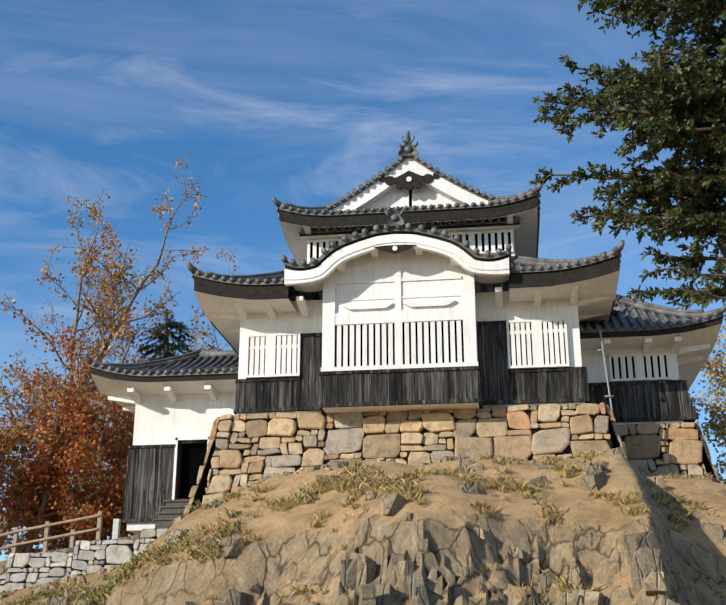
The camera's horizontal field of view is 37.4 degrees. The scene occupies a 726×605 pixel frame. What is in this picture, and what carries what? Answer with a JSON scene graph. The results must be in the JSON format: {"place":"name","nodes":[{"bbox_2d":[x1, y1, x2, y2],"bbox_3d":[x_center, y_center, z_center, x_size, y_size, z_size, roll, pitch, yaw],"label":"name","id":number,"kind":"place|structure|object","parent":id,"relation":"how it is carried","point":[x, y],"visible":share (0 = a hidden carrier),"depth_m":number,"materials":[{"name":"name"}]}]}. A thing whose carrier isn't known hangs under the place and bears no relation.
{"place":"outdoors","nodes":[
{"label":"outdoors","id":0,"kind":"place"},
{"bbox_2d":[0,403,714,591],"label":"joint","id":1,"kind":"object","parent":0,"point":[612,442],"visible":0.02,"depth_m":30.58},
{"bbox_2d":[0,452,725,604],"bbox_3d":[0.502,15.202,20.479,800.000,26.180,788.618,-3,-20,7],"label":"hill","id":2,"kind":"structure","parent":0,"point":[439,542],"depth_m":21.87,"materials":[{"name":"beige soil"}]},
{"bbox_2d":[0,387,40,538],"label":"maple tree","id":3,"kind":"object","parent":2,"relation":"on","point":[9,447],"depth_m":36.76,"materials":[{"name":"orange plant"}]},
{"bbox_2d":[0,511,120,552],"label":"wooden fence","id":4,"kind":"object","parent":2,"relation":"on","point":[74,533],"visible":0.77,"depth_m":32.12,"materials":[{"name":"brown wood"}]},
{"bbox_2d":[0,320,126,558],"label":"maple tree","id":5,"kind":"object","parent":2,"relation":"on","point":[61,483],"depth_m":36.89,"materials":[{"name":"orange plant"}]},
{"bbox_2d":[0,189,152,552],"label":"autumn tree","id":6,"kind":"object","parent":2,"relation":"on","point":[84,375],"depth_m":38.48,"materials":[{"name":"orange plant"}]},
{"bbox_2d":[10,216,173,551],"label":"autumn tree","id":7,"kind":"object","parent":2,"relation":"on","point":[107,296],"depth_m":50.82,"materials":[{"name":"orange plant"}]},
{"bbox_2d":[49,401,136,549],"bbox_3d":[-8.727,6.543,38.747,4.777,7.664,4.525,9,-21,-24],"label":"shrub","id":8,"kind":"object","parent":2,"relation":"on","point":[117,511],"depth_m":38.27,"materials":[{"name":"red plant"}]},
{"bbox_2d":[0,153,209,545],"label":"autumn tree","id":9,"kind":"object","parent":2,"relation":"on","point":[137,303],"depth_m":42.31,"materials":[{"name":"orange plant"}]},
{"bbox_2d":[101,309,194,466],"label":"cedar tree","id":10,"kind":"object","parent":2,"relation":"on","point":[162,336],"depth_m":42.98,"materials":[{"name":"green plant"}]},
{"bbox_2d":[70,249,239,501],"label":"autumn tree","id":11,"kind":"object","parent":2,"relation":"on","point":[205,333],"depth_m":46.40,"materials":[{"name":"orange plant"}]},
{"bbox_2d":[153,499,189,528],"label":"steps","id":12,"kind":"structure","parent":2,"relation":"on","point":[169,513],"depth_m":32.32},
{"bbox_2d":[0,403,719,592],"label":"stone wall","id":13,"kind":"structure","parent":2,"relation":"on","point":[683,451],"depth_m":30.25,"materials":[{"name":"beige stone"}]},
{"bbox_2d":[0,450,725,604],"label":"hill grass tufts","id":14,"kind":"object","parent":2,"relation":"on","point":[365,481],"visible":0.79,"depth_m":23.50,"materials":[{"name":"plant"}]},
{"bbox_2d":[0,447,725,604],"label":"hill rock outcrop","id":15,"kind":"object","parent":2,"relation":"on","point":[643,553],"visible":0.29,"depth_m":20.60,"materials":[{"name":"stone"}]},
{"bbox_2d":[91,207,720,534],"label":"plaster wall","id":16,"kind":"structure","parent":2,"relation":"on","point":[161,418],"depth_m":32.03,"materials":[{"name":"white paint"}]},
{"bbox_2d":[108,214,709,499],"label":"white timber trim","id":17,"kind":"structure","parent":16,"relation":"attached to","point":[264,354],"depth_m":30.84,"materials":[{"name":"white wood"}]},
{"bbox_2d":[122,320,698,523],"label":"castle boards","id":18,"kind":"object","parent":16,"relation":"attached to","point":[150,470],"visible":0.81,"depth_m":31.14,"materials":[{"name":"black wood"}]},
{"bbox_2d":[179,232,667,498],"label":"window openings","id":19,"kind":"object","parent":16,"relation":"in","point":[193,458],"visible":0.27,"depth_m":30.97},
{"bbox_2d":[0,0,725,561],"label":"sky","id":20,"kind":"structure","parent":0,"point":[295,102],"materials":[{"name":"blue"}]},
{"bbox_2d":[284,234,508,285],"bbox_3d":[0.926,-1.293,30.654,6.417,1.376,0.185,-3,-20,7],"label":"curved gable board","id":21,"kind":"object","parent":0,"point":[328,266],"visible":0.92,"depth_m":30.71,"materials":[{"name":"white paint"}]},
{"bbox_2d":[374,244,415,253],"bbox_3d":[0.913,-1.517,30.631,1.240,0.270,0.060,-3,-20,7],"label":"gable ornament","id":22,"kind":"object","parent":21,"relation":"attached to","point":[394,249],"visible":0.94,"depth_m":30.63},
{"bbox_2d":[84,130,725,375],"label":"castle roof tiles","id":23,"kind":"object","parent":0,"point":[627,315],"visible":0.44,"depth_m":33.20,"materials":[{"name":"grey tile"}]},
{"bbox_2d":[90,195,720,381],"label":"roof eaves","id":24,"kind":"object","parent":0,"point":[516,280],"depth_m":31.89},
{"bbox_2d":[326,153,493,210],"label":"gable","id":25,"kind":"structure","parent":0,"point":[408,182],"depth_m":35.22,"materials":[{"name":"white paint"}]},
{"bbox_2d":[597,329,616,438],"bbox_3d":[7.014,2.936,30.307,0.623,4.656,0.222,-16,-25,39],"label":"castle conductor pole","id":26,"kind":"object","parent":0,"point":[609,396],"visible":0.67,"depth_m":30.66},
{"bbox_2d":[529,0,725,316],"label":"conifer tree","id":27,"kind":"object","parent":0,"point":[622,97],"depth_m":14.78,"materials":[{"name":"green plant"}]},
{"bbox_2d":[689,354,725,449],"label":"yellow tree","id":28,"kind":"object","parent":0,"point":[707,425],"depth_m":42.37,"materials":[{"name":"plant"}]},
{"bbox_2d":[697,318,725,484],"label":"yellow tree","id":29,"kind":"object","parent":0,"point":[722,469],"depth_m":42.54,"materials":[{"name":"plant"}]}
]}

